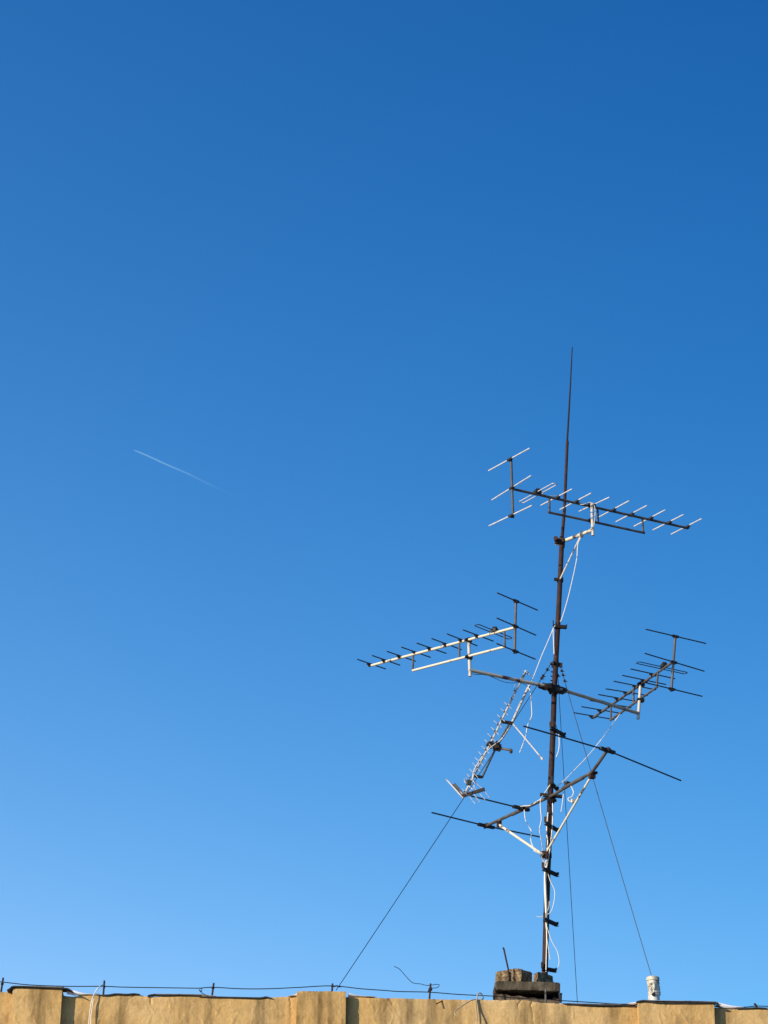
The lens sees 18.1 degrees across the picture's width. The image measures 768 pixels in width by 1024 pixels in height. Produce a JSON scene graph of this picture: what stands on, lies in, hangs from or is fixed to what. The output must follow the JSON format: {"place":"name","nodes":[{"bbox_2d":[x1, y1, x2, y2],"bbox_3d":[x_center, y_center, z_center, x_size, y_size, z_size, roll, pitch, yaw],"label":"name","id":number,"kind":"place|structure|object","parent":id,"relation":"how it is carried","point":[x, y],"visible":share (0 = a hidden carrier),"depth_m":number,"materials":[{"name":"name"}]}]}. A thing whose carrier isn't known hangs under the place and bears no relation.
{"place":"outdoors","nodes":[
{"label":"outdoors","id":0,"kind":"place"},
{"bbox_2d":[0,0,767,1008],"label":"sky","id":1,"kind":"structure","parent":0,"point":[284,284],"materials":[{"name":"blue"}]},
{"label":"ground","id":2,"kind":"structure","parent":0,"visible":0},
{"bbox_2d":[0,985,767,1023],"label":"building","id":3,"kind":"structure","parent":2,"relation":"on","point":[36,1005],"depth_m":26.98,"materials":[{"name":"paint"}]},
{"bbox_2d":[0,977,3,991],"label":"wire post","id":4,"kind":"object","parent":3,"relation":"on","point":[2,983],"visible":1,"depth_m":27.04,"materials":[{"name":"metal"}]},
{"bbox_2d":[67,990,92,995],"bbox_3d":[-3.406,5.421,27.010,0.302,0.064,0.255,2,-24,-3],"label":"snow patch","id":5,"kind":"object","parent":3,"relation":"on","point":[75,993],"visible":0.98,"depth_m":26.89,"materials":[{"name":"white snow"}]},
{"bbox_2d":[89,986,101,1020],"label":"coaxial cable","id":6,"kind":"object","parent":3,"relation":"hanging from","point":[91,1002],"visible":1,"depth_m":26.83,"materials":[{"name":"beige plastic"}]},
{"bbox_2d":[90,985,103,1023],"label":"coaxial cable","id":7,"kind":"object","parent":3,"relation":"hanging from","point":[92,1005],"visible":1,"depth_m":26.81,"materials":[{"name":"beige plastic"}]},
{"bbox_2d":[348,993,374,997],"bbox_3d":[-0.253,5.480,27.193,0.300,0.043,0.255,2,-24,-3],"label":"snow patch","id":8,"kind":"object","parent":3,"relation":"on","point":[353,995],"visible":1,"depth_m":27.08,"materials":[{"name":"white snow"}]},
{"bbox_2d":[454,999,477,1015],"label":"coaxial cable","id":9,"kind":"object","parent":3,"relation":"attached to","point":[463,1005],"visible":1,"depth_m":26.94,"materials":[{"name":"white plastic"}]},
{"bbox_2d":[475,992,483,1023],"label":"coaxial cable","id":10,"kind":"object","parent":3,"relation":"hanging from","point":[476,1004],"visible":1,"depth_m":27.10,"materials":[{"name":"white plastic"}]},
{"bbox_2d":[493,981,561,1003],"bbox_3d":[1.661,5.906,27.883,0.786,0.833,0.613,1,-24,0],"label":"vent shaft","id":11,"kind":"object","parent":3,"relation":"on","point":[521,989],"visible":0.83,"depth_m":27.79,"materials":[{"name":"concrete"}]},
{"bbox_2d":[495,970,509,981],"bbox_3d":[1.405,5.420,27.986,0.171,0.165,0.198,-10,-26,23],"label":"concrete block","id":12,"kind":"object","parent":11,"relation":"on","point":[502,975],"depth_m":27.92,"materials":[{"name":"grey concrete"}]},
{"bbox_2d":[502,947,509,980],"bbox_3d":[1.417,5.240,27.918,0.091,0.395,0.028,-6,-25,15],"label":"rebar rod","id":13,"kind":"object","parent":11,"relation":"on","point":[503,948],"visible":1,"depth_m":27.91,"materials":[{"name":"metal"}]},
{"bbox_2d":[509,968,531,981],"bbox_3d":[1.582,5.413,27.980,0.179,0.190,0.254,-18,-30,36],"label":"concrete block","id":14,"kind":"object","parent":11,"relation":"on","point":[516,974],"depth_m":27.92,"materials":[{"name":"grey concrete"}]},
{"bbox_2d":[533,972,552,981],"bbox_3d":[1.851,5.450,28.016,0.110,0.152,0.371,-19,-31,38],"label":"concrete block","id":15,"kind":"object","parent":11,"relation":"on","point":[540,977],"depth_m":27.95,"materials":[{"name":"grey concrete"}]},
{"bbox_2d":[471,347,639,974],"bbox_3d":[2.321,2.175,30.499,2.736,9.722,0.851,13,-27,-26],"label":"antenna mast","id":16,"kind":"object","parent":3,"relation":"on","point":[553,689],"visible":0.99,"depth_m":30.50,"materials":[{"name":"metal"}]},
{"bbox_2d":[336,662,552,989],"bbox_3d":[0.807,3.663,28.963,3.206,4.635,0.045,16,-28,-31],"label":"guy wire","id":17,"kind":"object","parent":16,"relation":"attached to","point":[543,675],"visible":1,"depth_m":29.09,"materials":[{"name":"black metal"}]},
{"bbox_2d":[357,592,537,676],"bbox_3d":[0.788,1.784,30.409,2.346,0.846,0.789,-19,-31,38],"label":"yagi aerial","id":18,"kind":"object","parent":16,"relation":"attached to","point":[495,630],"visible":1,"depth_m":30.07,"materials":[{"name":"white paint"}]},
{"bbox_2d":[446,670,542,803],"bbox_3d":[1.438,2.732,29.759,1.159,2.038,0.703,11,-26,-22],"label":"dangling aerial","id":19,"kind":"object","parent":16,"relation":"hanging from","point":[491,744],"visible":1,"depth_m":29.78,"materials":[{"name":"white paint"}]},
{"bbox_2d":[472,673,527,686],"bbox_3d":[1.467,2.098,30.144,0.896,0.061,0.100,15,-28,-30],"label":"dark lead","id":20,"kind":"object","parent":16,"relation":"hanging from","point":[495,678],"visible":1,"depth_m":30.11,"materials":[{"name":"black metal"}]},
{"bbox_2d":[524,810,544,865],"bbox_3d":[1.812,4.013,29.804,0.202,0.802,0.391,21,-31,-38],"label":"coaxial cable","id":21,"kind":"object","parent":16,"relation":"attached to","point":[530,838],"visible":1,"depth_m":29.68,"materials":[{"name":"beige plastic"}]},
{"bbox_2d":[519,626,554,752],"bbox_3d":[1.935,2.236,30.471,0.512,1.763,0.118,11,-26,-22],"label":"coaxial cable","id":22,"kind":"object","parent":16,"relation":"hanging from","point":[530,690],"visible":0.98,"depth_m":30.42,"materials":[{"name":"beige plastic"}]},
{"bbox_2d":[539,786,549,862],"bbox_3d":[1.959,3.896,29.748,0.102,1.114,0.216,-18,-30,36],"label":"coaxial cable","id":23,"kind":"object","parent":16,"relation":"attached to","point":[540,823],"visible":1,"depth_m":29.68,"materials":[{"name":"beige plastic"}]},
{"bbox_2d":[544,812,547,971],"bbox_3d":[1.995,4.642,29.475,0.070,1.996,0.014,1,-24,0],"label":"coaxial cable","id":24,"kind":"object","parent":16,"relation":"attached to","point":[544,892],"visible":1,"depth_m":29.46,"materials":[{"name":"beige plastic"}]},
{"bbox_2d":[544,858,547,917],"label":"coaxial cable","id":25,"kind":"object","parent":16,"relation":"attached to","point":[545,890],"visible":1,"depth_m":29.46,"materials":[{"name":"beige plastic"}]},
{"bbox_2d":[537,874,554,916],"bbox_3d":[1.979,4.669,29.463,0.232,0.597,0.009,1,-24,0],"label":"coaxial cable","id":26,"kind":"object","parent":16,"relation":"attached to","point":[554,896],"visible":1,"depth_m":29.44,"materials":[{"name":"beige plastic"}]},
{"bbox_2d":[545,802,552,941],"bbox_3d":[2.036,4.407,29.578,0.114,1.794,0.014,1,-24,0],"label":"coaxial cable","id":27,"kind":"object","parent":16,"relation":"attached to","point":[547,866],"visible":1,"depth_m":29.63,"materials":[{"name":"beige plastic"}]},
{"bbox_2d":[431,725,680,858],"bbox_3d":[1.810,3.741,29.709,2.905,1.036,2.947,20,-30,-37],"label":"dipole aerial","id":28,"kind":"object","parent":16,"relation":"attached to","point":[591,774],"visible":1,"depth_m":29.69,"materials":[{"name":"grey metal"}]},
{"bbox_2d":[558,674,577,1002],"bbox_3d":[2.369,4.247,30.817,0.052,4.061,1.969,-3,-24,9],"label":"guy wire","id":29,"kind":"object","parent":16,"relation":"attached to","point":[568,849],"visible":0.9,"depth_m":30.82,"materials":[{"name":"black metal"}]},
{"bbox_2d":[560,527,591,621],"bbox_3d":[2.473,0.787,30.974,0.558,1.200,0.112,-15,-28,31],"label":"coaxial cable","id":30,"kind":"object","parent":16,"relation":"attached to","point":[572,577],"visible":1,"depth_m":30.98,"materials":[{"name":"beige plastic"}]},
{"bbox_2d":[556,711,621,786],"bbox_3d":[2.723,2.970,30.590,0.391,1.296,1.248,-21,-32,40],"label":"coaxial cable","id":31,"kind":"object","parent":16,"relation":"attached to","point":[591,751],"visible":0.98,"depth_m":30.34,"materials":[{"name":"beige plastic"}]},
{"bbox_2d":[488,448,701,535],"bbox_3d":[2.753,-0.017,31.348,2.774,0.862,0.898,13,-27,-27],"label":"yagi aerial","id":32,"kind":"object","parent":16,"relation":"attached to","point":[538,492],"visible":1,"depth_m":31.10,"materials":[{"name":"white paint"}]},
{"bbox_2d":[559,665,651,975],"bbox_3d":[2.695,3.764,29.166,0.045,4.555,1.702,16,-28,-31],"label":"guy wire","id":33,"kind":"object","parent":16,"relation":"attached to","point":[562,671],"visible":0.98,"depth_m":29.24,"materials":[{"name":"black metal"}]},
{"bbox_2d":[574,629,705,720],"bbox_3d":[3.222,2.387,31.721,1.028,0.852,2.527,12,-26,-23],"label":"yagi aerial","id":34,"kind":"object","parent":16,"relation":"attached to","point":[641,684],"visible":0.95,"depth_m":31.37,"materials":[{"name":"white paint"}]},
{"bbox_2d":[646,976,660,999],"bbox_3d":[3.077,5.715,27.478,0.166,0.828,0.143,19,-30,-36],"label":"vent pipe","id":35,"kind":"object","parent":3,"relation":"on","point":[653,987],"visible":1,"depth_m":27.54,"materials":[{"name":"white plastic"}]},
{"bbox_2d":[715,1002,743,1008],"bbox_3d":[3.921,5.632,27.365,0.288,0.066,0.255,2,-24,-3],"label":"snow patch","id":36,"kind":"object","parent":3,"relation":"on","point":[721,1005],"visible":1,"depth_m":27.25,"materials":[{"name":"white snow"}]},
{"bbox_3d":[0.520,5.481,27.280,0.046,0.280,0.030,1,-24,0],"label":"wire post","id":37,"kind":"object","parent":3,"relation":"attached to","visible":0},
{"bbox_2d":[394,966,439,987],"bbox_3d":[0.372,5.288,27.357,0.522,0.245,0.008,2,-24,-3],"label":"curled wire","id":38,"kind":"object","parent":37,"relation":"attached to","point":[418,983],"visible":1,"depth_m":27.33,"materials":[{"name":"black metal"}]},
{"bbox_3d":[-0.587,5.430,27.237,0.042,0.193,0.031,1,-24,0],"label":"wire post","id":39,"kind":"object","parent":3,"relation":"on","visible":0},
{"bbox_2d":[0,981,767,1007],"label":"lightning wire","id":40,"kind":"object","parent":39,"relation":"attached to","point":[330,985],"visible":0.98,"depth_m":27.25,"materials":[{"name":"black metal"}]}
]}

